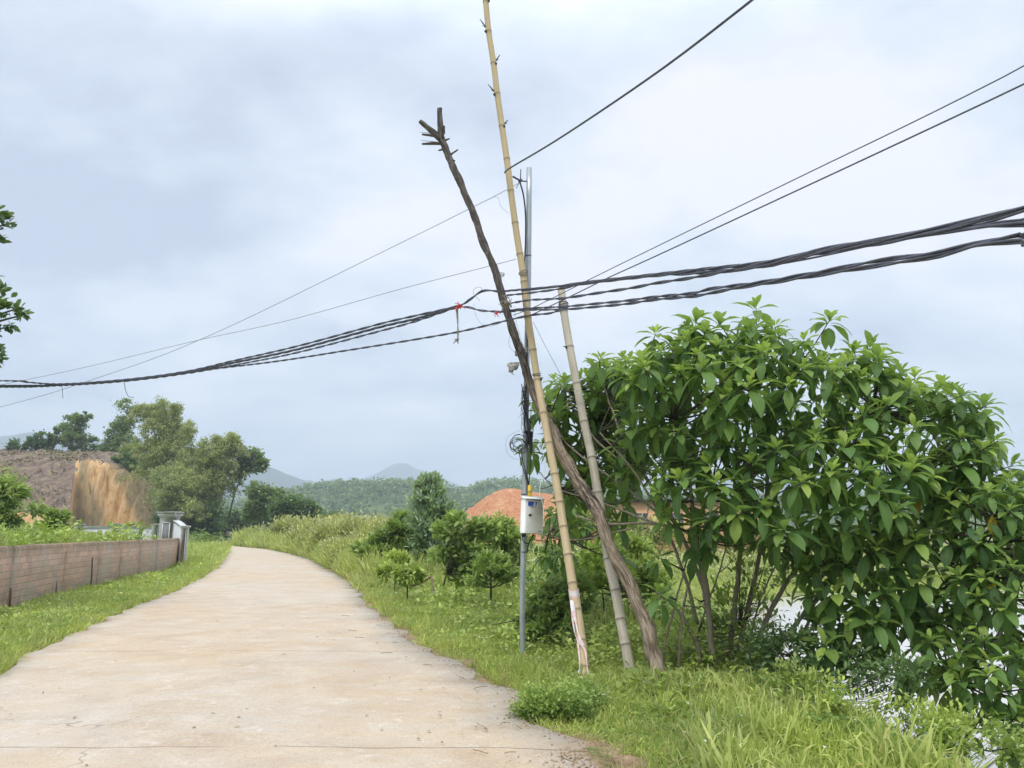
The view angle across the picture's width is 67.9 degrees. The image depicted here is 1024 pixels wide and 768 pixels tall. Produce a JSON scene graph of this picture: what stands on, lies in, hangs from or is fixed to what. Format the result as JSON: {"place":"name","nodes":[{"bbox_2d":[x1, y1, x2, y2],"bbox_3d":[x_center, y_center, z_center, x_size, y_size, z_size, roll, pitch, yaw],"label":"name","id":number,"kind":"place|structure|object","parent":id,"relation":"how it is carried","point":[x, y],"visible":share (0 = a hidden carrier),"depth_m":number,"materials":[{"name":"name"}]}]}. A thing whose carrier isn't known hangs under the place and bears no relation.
{"place":"outdoors","nodes":[
{"label":"outdoors","id":0,"kind":"place"},
{"bbox_2d":[0,450,157,529],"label":"hill","id":1,"kind":"structure","parent":0,"point":[95,492],"depth_m":115.67,"materials":[{"name":"brown soil"}]},
{"bbox_2d":[1,437,28,451],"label":"hilltop tree","id":2,"kind":"object","parent":1,"relation":"on","point":[14,443],"visible":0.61,"depth_m":144.55,"materials":[{"name":"green plant"}]},
{"bbox_2d":[24,429,58,450],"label":"hilltop tree","id":3,"kind":"object","parent":1,"relation":"on","point":[36,441],"visible":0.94,"depth_m":144.75,"materials":[{"name":"green plant"}]},
{"bbox_2d":[0,448,100,507],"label":"dry brush","id":4,"kind":"object","parent":1,"relation":"on","point":[50,458],"visible":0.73,"depth_m":123.78,"materials":[{"name":"plant"}]},
{"bbox_2d":[50,411,99,451],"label":"hilltop tree","id":5,"kind":"object","parent":1,"relation":"on","point":[70,433],"visible":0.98,"depth_m":145.18,"materials":[{"name":"green plant"}]},
{"bbox_2d":[94,397,141,452],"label":"hilltop tree","id":6,"kind":"object","parent":1,"relation":"on","point":[121,427],"visible":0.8,"depth_m":145.20,"materials":[{"name":"green plant"}]},
{"bbox_2d":[110,451,150,481],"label":"hilltop tree","id":7,"kind":"object","parent":1,"relation":"on","point":[126,460],"visible":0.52,"depth_m":119.97,"materials":[{"name":"green plant"}]},
{"bbox_2d":[0,432,309,505],"bbox_3d":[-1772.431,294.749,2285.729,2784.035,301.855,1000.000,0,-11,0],"label":"mountain","id":8,"kind":"structure","parent":0,"point":[277,478],"depth_m":2163.61,"materials":[{"name":"rock"},{"name":"soil"},{"name":"leaf"}]},
{"bbox_2d":[0,546,598,767],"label":"road","id":9,"kind":"structure","parent":0,"point":[165,682],"depth_m":6.98,"materials":[{"name":"concrete"}]},
{"bbox_2d":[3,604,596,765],"bbox_3d":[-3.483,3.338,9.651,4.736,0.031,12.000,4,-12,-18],"label":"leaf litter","id":10,"kind":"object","parent":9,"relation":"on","point":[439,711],"visible":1,"depth_m":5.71,"materials":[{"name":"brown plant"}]},
{"bbox_2d":[366,606,682,767],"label":"soil crumbs","id":11,"kind":"object","parent":9,"relation":"on","point":[612,758],"visible":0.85,"depth_m":5.10,"materials":[{"name":"brown soil"}]},
{"bbox_2d":[350,463,467,493],"bbox_3d":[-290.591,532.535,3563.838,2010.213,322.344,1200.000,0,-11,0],"label":"mountain","id":12,"kind":"structure","parent":0,"point":[402,470],"depth_m":3466.80,"materials":[{"name":"grey plant"}]},
{"bbox_2d":[0,536,1023,767],"bbox_3d":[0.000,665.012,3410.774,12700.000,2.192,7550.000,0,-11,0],"label":"ground","id":13,"kind":"structure","parent":0,"point":[612,750],"depth_m":7.80,"materials":[{"name":"green plant"}]},
{"bbox_2d":[0,465,50,530],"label":"shrub","id":14,"kind":"object","parent":13,"relation":"on","point":[9,499],"visible":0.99,"depth_m":21.61,"materials":[{"name":"green plant"}]},
{"bbox_2d":[29,505,74,534],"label":"shrub","id":15,"kind":"object","parent":13,"relation":"on","point":[54,513],"visible":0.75,"depth_m":25.39,"materials":[{"name":"green plant"}]},
{"bbox_2d":[0,538,179,608],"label":"brick wall","id":16,"kind":"structure","parent":13,"relation":"on","point":[27,571],"depth_m":18.25,"materials":[{"name":"brown brick"}]},
{"bbox_2d":[0,562,219,674],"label":"verge grass","id":17,"kind":"structure","parent":13,"relation":"on","point":[10,656],"depth_m":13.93,"materials":[{"name":"green plant"}]},
{"bbox_2d":[74,524,158,539],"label":"boundary wall","id":18,"kind":"structure","parent":13,"relation":"on","point":[154,529],"depth_m":32.70,"materials":[{"name":"white concrete"}]},
{"bbox_2d":[14,527,226,542],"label":"undergrowth","id":19,"kind":"object","parent":13,"relation":"on","point":[200,536],"visible":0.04,"depth_m":97.39,"materials":[{"name":"green plant"}]},
{"bbox_2d":[115,394,201,501],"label":"bamboo clump","id":20,"kind":"object","parent":13,"relation":"on","point":[173,433],"visible":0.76,"depth_m":110.91,"materials":[{"name":"green plant"}]},
{"bbox_2d":[156,511,183,538],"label":"gate pillar","id":21,"kind":"structure","parent":13,"relation":"on","point":[166,524],"depth_m":32.15,"materials":[{"name":"grey concrete"}]},
{"bbox_2d":[142,457,216,542],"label":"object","id":22,"kind":"object","parent":13,"relation":"on","point":[176,485],"visible":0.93,"depth_m":100.93,"materials":[{"name":"green plant"}]},
{"bbox_2d":[173,520,186,557],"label":"wing wall","id":23,"kind":"structure","parent":13,"relation":"on","point":[177,529],"depth_m":31.67,"materials":[{"name":"white concrete"}]},
{"bbox_2d":[178,526,190,562],"bbox_3d":[-13.354,6.667,30.896,0.320,1.791,0.400,0,-11,0],"label":"gate post","id":24,"kind":"object","parent":13,"relation":"on","point":[184,537],"visible":0.79,"depth_m":30.83,"materials":[{"name":"grey concrete"}]},
{"bbox_2d":[148,495,228,538],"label":"bush","id":25,"kind":"object","parent":13,"relation":"on","point":[214,525],"visible":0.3,"depth_m":103.33,"materials":[{"name":"green plant"}]},
{"bbox_2d":[170,539,232,567],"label":"field grass","id":26,"kind":"structure","parent":13,"relation":"on","point":[210,552],"depth_m":39.42,"materials":[{"name":"green plant"}]},
{"bbox_2d":[180,431,251,541],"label":"tree","id":27,"kind":"object","parent":13,"relation":"on","point":[215,458],"visible":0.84,"depth_m":105.81,"materials":[{"name":"green plant"}]},
{"bbox_2d":[218,505,272,540],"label":"bush","id":28,"kind":"object","parent":13,"relation":"on","point":[235,518],"visible":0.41,"depth_m":121.00,"materials":[{"name":"green plant"}]},
{"bbox_2d":[223,446,271,537],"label":"leaning tree","id":29,"kind":"object","parent":13,"relation":"on","point":[258,463],"visible":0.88,"depth_m":108.95,"materials":[{"name":"green plant"}]},
{"bbox_2d":[232,521,268,535],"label":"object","id":30,"kind":"object","parent":13,"relation":"on","point":[256,528],"visible":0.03,"depth_m":82.05,"materials":[{"name":"green plant"}]},
{"bbox_2d":[239,480,283,526],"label":"tree","id":31,"kind":"object","parent":13,"relation":"on","point":[254,508],"visible":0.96,"depth_m":96.02,"materials":[{"name":"green plant"}]},
{"bbox_2d":[263,511,314,537],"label":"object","id":32,"kind":"object","parent":13,"relation":"on","point":[277,525],"visible":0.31,"depth_m":68.23,"materials":[{"name":"green plant"}]},
{"bbox_2d":[267,489,327,522],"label":"tree","id":33,"kind":"object","parent":13,"relation":"on","point":[289,504],"visible":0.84,"depth_m":89.89,"materials":[{"name":"green plant"}]},
{"bbox_2d":[277,510,321,547],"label":"scrub bush","id":34,"kind":"object","parent":13,"relation":"on","point":[287,534],"visible":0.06,"depth_m":54.48,"materials":[{"name":"green plant"}]},
{"bbox_2d":[285,510,348,548],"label":"scrub bush","id":35,"kind":"object","parent":13,"relation":"on","point":[305,527],"visible":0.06,"depth_m":48.77,"materials":[{"name":"green plant"}]},
{"bbox_2d":[304,510,344,548],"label":"scrub bush","id":36,"kind":"object","parent":13,"relation":"on","point":[315,534],"visible":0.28,"depth_m":42.73,"materials":[{"name":"green plant"}]},
{"bbox_2d":[316,531,352,555],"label":"scrub bush","id":37,"kind":"object","parent":13,"relation":"on","point":[328,541],"visible":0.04,"depth_m":34.88,"materials":[{"name":"green plant"}]},
{"bbox_2d":[312,530,367,565],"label":"scrub bush","id":38,"kind":"object","parent":13,"relation":"on","point":[343,543],"visible":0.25,"depth_m":31.01,"materials":[{"name":"green plant"}]},
{"bbox_2d":[319,509,367,523],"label":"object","id":39,"kind":"object","parent":13,"relation":"on","point":[339,516],"visible":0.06,"depth_m":56.75,"materials":[{"name":"green plant"}]},
{"bbox_2d":[228,537,459,589],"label":"roadside scrub grass","id":40,"kind":"structure","parent":13,"relation":"on","point":[356,577],"depth_m":27.27,"materials":[{"name":"green plant"}]},
{"bbox_2d":[318,507,384,541],"bbox_3d":[-8.222,7.747,39.162,3.676,2.947,3.394,0,-11,0],"label":"scrub bush","id":41,"kind":"object","parent":13,"relation":"on","point":[338,527],"visible":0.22,"depth_m":38.97,"materials":[{"name":"green plant"}]},
{"bbox_2d":[340,513,389,541],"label":"scrub bush","id":42,"kind":"object","parent":13,"relation":"on","point":[373,527],"visible":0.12,"depth_m":35.02,"materials":[{"name":"green plant"}]},
{"bbox_2d":[359,512,398,523],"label":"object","id":43,"kind":"object","parent":13,"relation":"on","point":[380,518],"visible":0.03,"depth_m":46.93,"materials":[{"name":"green plant"}]},
{"bbox_2d":[348,507,417,559],"bbox_3d":[-3.800,5.184,24.510,3.016,2.409,1.752,0,-11,0],"label":"acacia sapling","id":44,"kind":"object","parent":13,"relation":"on","point":[393,534],"visible":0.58,"depth_m":24.13,"materials":[{"name":"green plant"}]},
{"bbox_2d":[229,526,559,579],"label":"tall grass","id":45,"kind":"structure","parent":13,"relation":"on","point":[356,562],"depth_m":27.64,"materials":[{"name":"green plant"}]},
{"bbox_2d":[375,547,414,590],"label":"shrub","id":46,"kind":"object","parent":13,"relation":"on","point":[399,556],"visible":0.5,"depth_m":18.40,"materials":[{"name":"green plant"}]},
{"bbox_2d":[372,558,428,597],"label":"shrub","id":47,"kind":"object","parent":13,"relation":"on","point":[400,572],"visible":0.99,"depth_m":16.00,"materials":[{"name":"green plant"}]},
{"bbox_2d":[395,470,463,570],"bbox_3d":[-2.418,4.369,23.510,2.415,3.468,2.010,0,-11,0],"label":"acacia sapling","id":48,"kind":"object","parent":13,"relation":"on","point":[429,488],"visible":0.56,"depth_m":23.30,"materials":[{"name":"green plant"}]},
{"bbox_2d":[425,508,502,589],"bbox_3d":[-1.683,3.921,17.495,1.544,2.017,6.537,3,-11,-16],"label":"acacia sapling","id":49,"kind":"object","parent":13,"relation":"on","point":[458,555],"visible":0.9,"depth_m":15.00,"materials":[{"name":"green plant"}]},
{"bbox_2d":[463,546,519,600],"bbox_3d":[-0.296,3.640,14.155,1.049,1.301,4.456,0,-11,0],"label":"acacia sapling","id":50,"kind":"object","parent":13,"relation":"on","point":[494,567],"visible":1,"depth_m":12.37,"materials":[{"name":"green plant"}]},
{"bbox_2d":[470,510,535,583],"bbox_3d":[-0.317,3.983,17.578,1.767,2.155,1.229,0,-11,0],"label":"shrub","id":51,"kind":"object","parent":13,"relation":"on","point":[509,542],"visible":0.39,"depth_m":17.43,"materials":[{"name":"green plant"}]},
{"bbox_2d":[520,167,531,656],"bbox_3d":[0.184,0.319,9.860,0.182,6.732,0.082,0,-11,0],"label":"steel pole","id":52,"kind":"object","parent":13,"relation":"on","point":[525,454],"visible":0.69,"depth_m":9.74,"materials":[{"name":"grey metal"}]},
{"bbox_2d":[506,382,531,458],"bbox_3d":[0.088,0.461,9.741,0.336,1.013,0.106,0,-11,0],"label":"wire coil","id":53,"kind":"object","parent":52,"relation":"hanging from","point":[512,440],"visible":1,"depth_m":9.71,"materials":[{"name":"black rubber"}]},
{"bbox_2d":[518,182,533,484],"bbox_3d":[0.178,-0.733,10.003,0.204,4.124,0.080,0,-11,0],"label":"feeder cable","id":54,"kind":"object","parent":52,"relation":"attached to","point":[529,439],"visible":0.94,"depth_m":9.78,"materials":[{"name":"black rubber"}]},
{"bbox_2d":[520,495,544,533],"bbox_3d":[0.252,1.625,9.461,0.270,0.476,0.237,3,-11,-17],"label":"meter box","id":55,"kind":"object","parent":52,"relation":"attached to","point":[531,520],"visible":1,"depth_m":9.37,"materials":[{"name":"white paint"}]},
{"bbox_2d":[525,500,543,533],"bbox_3d":[0.275,1.637,9.370,0.246,0.411,0.014,3,-11,-17],"label":"door","id":56,"kind":"structure","parent":55,"relation":"in","point":[533,523],"depth_m":9.36,"materials":[{"name":"white paint"}]},
{"bbox_2d":[480,0,589,674],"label":"bamboo pole","id":57,"kind":"object","parent":13,"relation":"on","point":[565,541],"visible":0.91,"depth_m":9.63,"materials":[{"name":"beige plant"}]},
{"bbox_2d":[2,184,516,406],"bbox_3d":[-13.439,0.336,16.904,30.349,3.680,0.700,-5,-12,25],"label":"wire","id":58,"kind":"object","parent":57,"relation":"attached to","point":[294,295],"visible":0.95,"depth_m":12.07,"materials":[{"name":"grey metal"}]},
{"bbox_2d":[568,588,588,674],"bbox_3d":[0.753,2.607,7.783,0.147,0.934,0.984,2,-11,-9],"label":"barrier tape","id":59,"kind":"object","parent":57,"relation":"attached to","point":[574,594],"visible":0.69,"depth_m":8.07,"materials":[{"name":"white plastic"}]},
{"bbox_2d":[504,0,753,173],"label":"wire","id":60,"kind":"object","parent":57,"relation":"attached to","point":[670,62],"visible":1,"depth_m":6.87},
{"bbox_2d":[506,209,1023,295],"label":"cable","id":61,"kind":"object","parent":57,"relation":"attached to","point":[996,218],"visible":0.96,"depth_m":4.91,"materials":[{"name":"black rubber"}]},
{"bbox_2d":[521,218,1023,291],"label":"cable","id":62,"kind":"object","parent":57,"relation":"attached to","point":[1001,221],"visible":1,"depth_m":4.54,"materials":[{"name":"black rubber"}]},
{"bbox_2d":[531,83,1023,314],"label":"wire","id":63,"kind":"object","parent":57,"relation":"attached to","point":[991,99],"visible":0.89,"depth_m":5.76,"materials":[{"name":"grey metal"}]},
{"bbox_2d":[418,107,664,678],"bbox_3d":[0.371,-0.267,9.325,3.338,7.394,0.928,-6,-13,30],"label":"dead tree pole","id":64,"kind":"object","parent":13,"relation":"on","point":[629,583],"visible":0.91,"depth_m":9.13,"materials":[{"name":"brown wood"}]},
{"bbox_2d":[0,307,450,385],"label":"cable","id":65,"kind":"object","parent":64,"relation":"attached to","point":[338,338],"visible":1,"depth_m":11.50,"materials":[{"name":"black rubber"}]},
{"bbox_2d":[0,289,499,384],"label":"cable","id":66,"kind":"object","parent":64,"relation":"attached to","point":[381,323],"visible":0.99,"depth_m":11.42,"materials":[{"name":"black rubber"}]},
{"bbox_2d":[0,306,502,387],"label":"cable","id":67,"kind":"object","parent":64,"relation":"attached to","point":[415,321],"visible":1,"depth_m":11.30,"materials":[{"name":"black rubber"}]},
{"bbox_2d":[1,259,515,384],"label":"wire","id":68,"kind":"object","parent":64,"relation":"attached to","point":[275,323],"visible":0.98,"depth_m":11.89,"materials":[{"name":"grey metal"}]},
{"bbox_2d":[0,311,559,387],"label":"cable","id":69,"kind":"object","parent":64,"relation":"attached to","point":[482,326],"visible":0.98,"depth_m":10.71,"materials":[{"name":"black rubber"}]},
{"bbox_2d":[507,362,519,374],"bbox_3d":[0.025,-0.198,9.842,0.192,0.182,0.073,0,-11,0],"label":"rag","id":70,"kind":"object","parent":64,"relation":"attached to","point":[512,366],"visible":1,"depth_m":9.84,"materials":[{"name":"white fabric"}]},
{"bbox_2d":[502,238,1023,312],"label":"cable","id":71,"kind":"object","parent":64,"relation":"attached to","point":[1016,241],"visible":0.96,"depth_m":4.60,"materials":[{"name":"black rubber"}]},
{"bbox_2d":[502,232,1023,310],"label":"cable","id":72,"kind":"object","parent":64,"relation":"attached to","point":[910,256],"visible":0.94,"depth_m":4.67,"materials":[{"name":"black rubber"}]},
{"bbox_2d":[505,206,1023,291],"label":"cable","id":73,"kind":"object","parent":64,"relation":"attached to","point":[956,223],"visible":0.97,"depth_m":4.81,"materials":[{"name":"black rubber"}]},
{"bbox_2d":[511,221,1023,303],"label":"cable","id":74,"kind":"object","parent":64,"relation":"attached to","point":[1015,224],"visible":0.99,"depth_m":4.78,"materials":[{"name":"black rubber"}]},
{"bbox_2d":[514,65,1023,314],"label":"wire","id":75,"kind":"object","parent":64,"relation":"attached to","point":[806,173],"visible":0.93,"depth_m":5.81,"materials":[{"name":"grey metal"}]},
{"bbox_2d":[506,561,602,646],"bbox_3d":[0.582,3.041,10.373,1.431,1.234,1.102,6,-12,-27],"label":"shrub","id":76,"kind":"object","parent":13,"relation":"on","point":[550,607],"visible":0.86,"depth_m":10.25,"materials":[{"name":"green plant"}]},
{"bbox_2d":[516,507,595,585],"bbox_3d":[0.794,3.205,12.972,1.473,2.657,0.914,0,-11,0],"label":"broadleaf sapling","id":77,"kind":"object","parent":13,"relation":"on","point":[583,532],"visible":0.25,"depth_m":13.03,"materials":[{"name":"green plant"}]},
{"bbox_2d":[508,668,620,727],"bbox_3d":[0.443,2.668,6.397,0.800,0.486,1.163,-5,-12,26],"label":"shrub","id":78,"kind":"object","parent":13,"relation":"on","point":[546,702],"visible":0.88,"depth_m":6.13,"materials":[{"name":"green plant"}]},
{"bbox_2d":[558,287,635,669],"bbox_3d":[1.006,1.055,9.156,0.192,5.016,1.481,6,-13,-30],"label":"bamboo pole","id":79,"kind":"object","parent":13,"relation":"on","point":[622,629],"visible":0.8,"depth_m":9.13,"materials":[{"name":"grey plant"}]},
{"bbox_2d":[219,518,1005,537],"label":"treeline","id":80,"kind":"object","parent":13,"relation":"on","point":[973,527],"visible":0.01,"depth_m":335.62,"materials":[{"name":"green plant"}]},
{"bbox_2d":[208,538,1023,611],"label":"field grass","id":81,"kind":"structure","parent":13,"relation":"on","point":[734,576],"depth_m":37.09,"materials":[{"name":"green plant"}]},
{"bbox_2d":[545,501,687,553],"bbox_3d":[4.092,6.386,29.246,5.734,3.986,2.591,0,-11,0],"label":"shrub","id":82,"kind":"object","parent":13,"relation":"on","point":[654,537],"visible":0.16,"depth_m":28.98,"materials":[{"name":"green plant"}]},
{"bbox_2d":[560,525,675,618],"bbox_3d":[1.696,3.192,12.576,2.355,1.800,1.687,10,-15,-43],"label":"shrub","id":83,"kind":"object","parent":13,"relation":"on","point":[638,553],"visible":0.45,"depth_m":12.30,"materials":[{"name":"green plant"}]},
{"bbox_2d":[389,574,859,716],"bbox_3d":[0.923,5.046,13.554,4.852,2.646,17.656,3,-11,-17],"label":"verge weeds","id":84,"kind":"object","parent":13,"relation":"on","point":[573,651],"visible":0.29,"depth_m":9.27,"materials":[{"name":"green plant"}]},
{"bbox_2d":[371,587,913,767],"bbox_3d":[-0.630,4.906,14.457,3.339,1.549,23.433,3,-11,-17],"label":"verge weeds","id":85,"kind":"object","parent":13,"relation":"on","point":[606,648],"visible":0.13,"depth_m":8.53,"materials":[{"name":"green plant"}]},
{"bbox_2d":[279,532,1020,581],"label":"undergrowth","id":86,"kind":"object","parent":13,"relation":"on","point":[672,557],"visible":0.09,"depth_m":48.58,"materials":[{"name":"green plant"}]},
{"bbox_2d":[580,499,760,556],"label":"farm shed","id":87,"kind":"structure","parent":13,"relation":"on","point":[639,507],"depth_m":72.84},
{"bbox_2d":[431,560,951,696],"bbox_3d":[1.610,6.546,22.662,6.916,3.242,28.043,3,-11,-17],"label":"undergrowth","id":88,"kind":"object","parent":13,"relation":"on","point":[666,603],"visible":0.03,"depth_m":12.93,"materials":[{"name":"green plant"}]},
{"bbox_2d":[639,531,802,671],"bbox_3d":[2.463,2.516,8.640,1.938,1.865,1.217,6,-13,-29],"label":"shrub","id":89,"kind":"object","parent":13,"relation":"on","point":[717,619],"visible":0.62,"depth_m":8.56,"materials":[{"name":"green plant"}]},
{"bbox_2d":[462,571,1023,689],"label":"lowland grass","id":90,"kind":"structure","parent":13,"relation":"on","point":[720,583],"depth_m":34.51,"materials":[{"name":"green plant"}]},
{"bbox_2d":[513,294,1023,726],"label":"broadleaf tree","id":91,"kind":"object","parent":13,"relation":"on","point":[891,523],"visible":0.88,"depth_m":8.01,"materials":[{"name":"green plant"}]},
{"bbox_2d":[703,642,953,767],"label":"bank weeds","id":92,"kind":"object","parent":13,"relation":"on","point":[738,660],"visible":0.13,"depth_m":5.72,"materials":[{"name":"green plant"}]},
{"bbox_2d":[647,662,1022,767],"bbox_3d":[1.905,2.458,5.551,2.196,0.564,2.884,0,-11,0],"label":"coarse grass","id":93,"kind":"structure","parent":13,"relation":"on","point":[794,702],"depth_m":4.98,"materials":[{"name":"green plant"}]},
{"bbox_2d":[733,611,951,718],"bbox_3d":[3.019,2.871,7.227,2.026,1.328,1.174,-8,-14,37],"label":"shrub","id":94,"kind":"object","parent":13,"relation":"on","point":[768,640],"visible":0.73,"depth_m":7.18,"materials":[{"name":"green plant"}]},
{"bbox_2d":[760,652,1023,767],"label":"shrub","id":95,"kind":"object","parent":13,"relation":"on","point":[958,720],"visible":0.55,"depth_m":5.84,"materials":[{"name":"green plant"}]},
{"bbox_2d":[916,469,1023,767],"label":"broadleaf tree","id":96,"kind":"object","parent":13,"relation":"on","point":[1000,520],"visible":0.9,"depth_m":7.00,"materials":[{"name":"green plant"}]},
{"bbox_2d":[0,0,1023,487],"label":"sky","id":97,"kind":"structure","parent":0,"point":[173,172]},
{"bbox_2d":[461,488,576,544],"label":"hill","id":98,"kind":"structure","parent":0,"point":[507,501],"depth_m":165.35,"materials":[{"name":"orange soil"}]},
{"bbox_2d":[232,486,984,535],"bbox_3d":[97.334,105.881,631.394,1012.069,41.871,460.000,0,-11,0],"label":"hill","id":99,"kind":"structure","parent":0,"point":[379,504],"depth_m":525.23,"materials":[{"name":"green plant"}]},
{"bbox_2d":[220,475,1021,526],"bbox_3d":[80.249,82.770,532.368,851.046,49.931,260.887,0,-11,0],"label":"forest","id":100,"kind":"object","parent":99,"relation":"on","point":[396,485],"visible":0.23,"depth_m":549.76,"materials":[{"name":"green plant"}]},
{"bbox_2d":[543,473,1023,503],"bbox_3d":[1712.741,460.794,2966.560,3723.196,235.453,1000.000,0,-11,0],"label":"mountain","id":101,"kind":"structure","parent":0,"point":[731,486],"depth_m":2829.86,"materials":[{"name":"green plant"}]},
{"bbox_2d":[627,663,992,767],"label":"tall grass","id":102,"kind":"structure","parent":0,"point":[772,753],"depth_m":5.33,"materials":[{"name":"green plant"}]},
{"bbox_2d":[737,589,1023,767],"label":"water","id":103,"kind":"structure","parent":0,"point":[794,608],"depth_m":17.32,"materials":[{"name":"white liquid"}]},
{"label":"raised ground","id":104,"kind":"structure","parent":0,"visible":0},
{"bbox_2d":[0,205,34,367],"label":"leafy tree","id":105,"kind":"object","parent":104,"relation":"on","point":[19,313],"visible":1,"depth_m":13.62,"materials":[{"name":"green plant"}]},
{"bbox_2d":[0,516,152,548],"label":"wall weeds","id":106,"kind":"object","parent":104,"relation":"on","point":[26,532],"depth_m":19.54,"materials":[{"name":"green plant"}]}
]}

